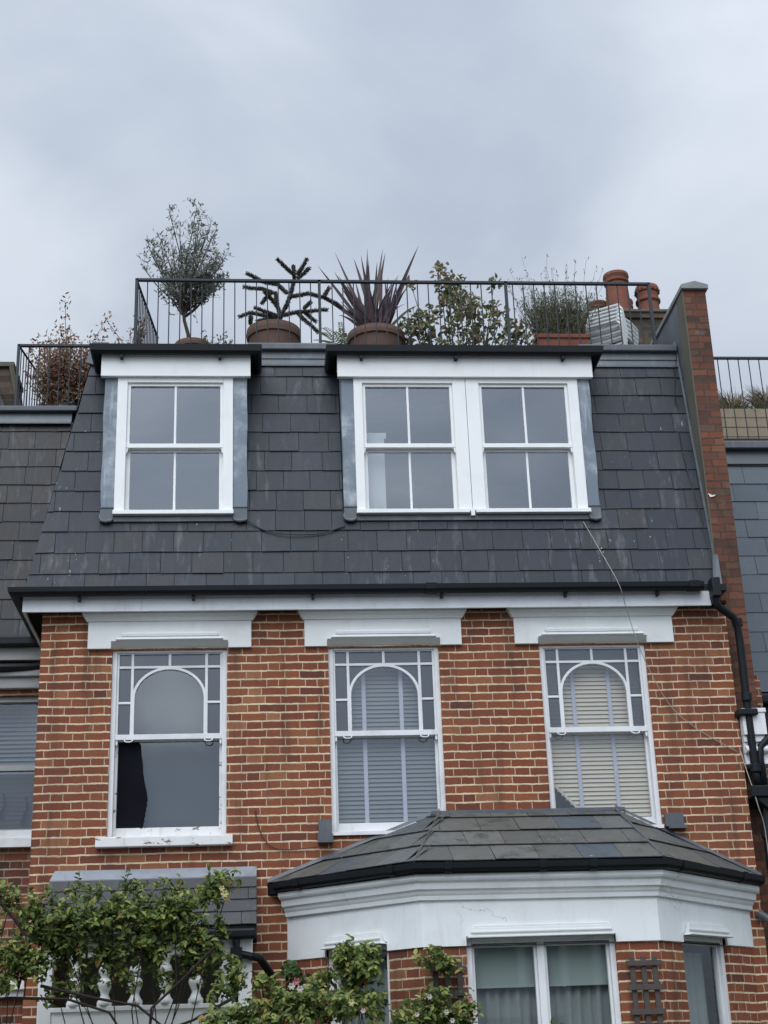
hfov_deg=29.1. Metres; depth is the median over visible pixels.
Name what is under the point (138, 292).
roof railing
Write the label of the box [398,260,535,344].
broad leaved shrub
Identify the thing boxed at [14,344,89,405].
roof railing
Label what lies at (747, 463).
terraced house
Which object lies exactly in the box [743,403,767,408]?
ground shrub
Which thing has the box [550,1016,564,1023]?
garden shrub
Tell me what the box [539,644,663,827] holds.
window
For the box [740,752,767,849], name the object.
cable
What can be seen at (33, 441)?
terraced house
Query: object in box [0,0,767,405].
sky
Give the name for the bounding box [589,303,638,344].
plastic chair
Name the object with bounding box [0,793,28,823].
window
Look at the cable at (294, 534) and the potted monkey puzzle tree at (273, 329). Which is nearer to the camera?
the cable at (294, 534)
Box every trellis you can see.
[429,962,467,1023]
[626,956,666,1023]
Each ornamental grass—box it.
[718,388,751,408]
[739,384,767,408]
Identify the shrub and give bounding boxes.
[0,880,55,1023]
[22,292,111,407]
[104,315,148,342]
[202,330,232,343]
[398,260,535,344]
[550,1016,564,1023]
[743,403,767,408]
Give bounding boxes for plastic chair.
[585,314,637,344]
[586,311,637,343]
[586,318,635,344]
[587,307,638,344]
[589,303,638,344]
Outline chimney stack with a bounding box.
[582,269,667,344]
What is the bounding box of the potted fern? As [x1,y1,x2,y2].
[314,322,347,343]
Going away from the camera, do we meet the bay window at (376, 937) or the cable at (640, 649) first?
the bay window at (376, 937)
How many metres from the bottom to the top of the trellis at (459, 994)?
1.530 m
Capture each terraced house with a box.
[0,406,76,1023]
[7,342,767,1023]
[724,441,767,780]
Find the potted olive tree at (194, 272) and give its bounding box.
[136,197,233,343]
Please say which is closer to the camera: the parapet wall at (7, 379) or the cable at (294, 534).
the cable at (294, 534)
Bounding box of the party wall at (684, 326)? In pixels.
[554,281,767,1023]
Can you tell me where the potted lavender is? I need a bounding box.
[507,255,613,345]
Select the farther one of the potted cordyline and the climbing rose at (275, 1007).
the potted cordyline
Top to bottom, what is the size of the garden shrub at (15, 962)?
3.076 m
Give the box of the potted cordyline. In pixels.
[320,248,417,344]
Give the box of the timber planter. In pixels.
[720,409,767,437]
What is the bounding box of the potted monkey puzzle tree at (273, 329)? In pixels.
[237,257,347,342]
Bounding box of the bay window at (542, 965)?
[466,922,621,1023]
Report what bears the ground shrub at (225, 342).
on the terraced house at (409, 692)
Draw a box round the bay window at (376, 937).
[320,932,390,1023]
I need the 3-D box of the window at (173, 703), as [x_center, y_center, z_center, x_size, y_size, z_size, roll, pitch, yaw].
[-1.892,2.052,12.889,1.150,1.732,0.285,0,-21,-5]
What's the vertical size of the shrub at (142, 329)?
0.558 m
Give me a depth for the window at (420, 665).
13.11 m
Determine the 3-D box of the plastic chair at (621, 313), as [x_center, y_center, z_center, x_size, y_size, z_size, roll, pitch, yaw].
[2.552,-1.834,16.438,0.480,0.704,0.480,-13,-24,27]
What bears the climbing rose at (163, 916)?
on the ground
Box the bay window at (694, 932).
[682,923,733,1023]
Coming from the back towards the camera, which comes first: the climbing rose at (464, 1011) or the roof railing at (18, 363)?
the roof railing at (18, 363)
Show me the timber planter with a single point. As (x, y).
(741, 423)
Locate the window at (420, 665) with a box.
[328,647,445,835]
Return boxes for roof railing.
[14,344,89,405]
[133,278,656,344]
[714,357,767,440]
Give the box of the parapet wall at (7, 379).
[0,362,23,405]
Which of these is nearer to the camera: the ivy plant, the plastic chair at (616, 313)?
the ivy plant
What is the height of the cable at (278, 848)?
0.350 m
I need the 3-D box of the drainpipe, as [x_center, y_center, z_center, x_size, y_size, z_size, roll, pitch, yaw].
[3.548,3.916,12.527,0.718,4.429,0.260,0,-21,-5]
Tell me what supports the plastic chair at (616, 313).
on the plastic chair at (613, 329)
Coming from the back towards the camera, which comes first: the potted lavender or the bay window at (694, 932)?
the potted lavender
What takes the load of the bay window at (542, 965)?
in the terraced house at (409, 692)
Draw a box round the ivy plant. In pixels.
[279,960,312,1015]
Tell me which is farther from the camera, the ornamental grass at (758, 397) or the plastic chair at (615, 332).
the ornamental grass at (758, 397)
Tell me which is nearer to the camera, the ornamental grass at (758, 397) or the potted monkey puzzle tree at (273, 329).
the potted monkey puzzle tree at (273, 329)
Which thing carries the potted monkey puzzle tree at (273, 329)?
on the terraced house at (409, 692)
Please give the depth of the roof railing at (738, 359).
17.38 m
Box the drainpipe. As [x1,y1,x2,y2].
[747,735,767,923]
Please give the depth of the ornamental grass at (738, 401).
18.00 m
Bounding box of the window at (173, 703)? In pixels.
[95,650,232,848]
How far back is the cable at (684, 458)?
14.51 m
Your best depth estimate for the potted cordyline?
15.68 m
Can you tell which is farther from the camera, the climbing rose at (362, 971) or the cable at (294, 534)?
the cable at (294, 534)
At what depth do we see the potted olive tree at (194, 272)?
15.61 m
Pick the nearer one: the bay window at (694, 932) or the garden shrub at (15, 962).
the garden shrub at (15, 962)
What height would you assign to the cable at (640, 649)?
2.285 m
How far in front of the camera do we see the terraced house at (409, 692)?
13.21 m
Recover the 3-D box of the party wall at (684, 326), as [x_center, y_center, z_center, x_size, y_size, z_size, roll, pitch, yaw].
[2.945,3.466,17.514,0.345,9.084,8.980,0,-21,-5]
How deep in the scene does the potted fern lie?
15.79 m
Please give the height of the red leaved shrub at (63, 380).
1.482 m
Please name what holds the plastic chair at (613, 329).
on the plastic chair at (615, 332)
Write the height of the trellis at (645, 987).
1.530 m
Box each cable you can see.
[247,520,344,534]
[255,810,316,849]
[583,521,737,751]
[675,345,712,564]
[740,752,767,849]
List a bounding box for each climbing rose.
[0,862,248,1023]
[197,971,380,1023]
[304,933,389,1023]
[389,944,483,1023]

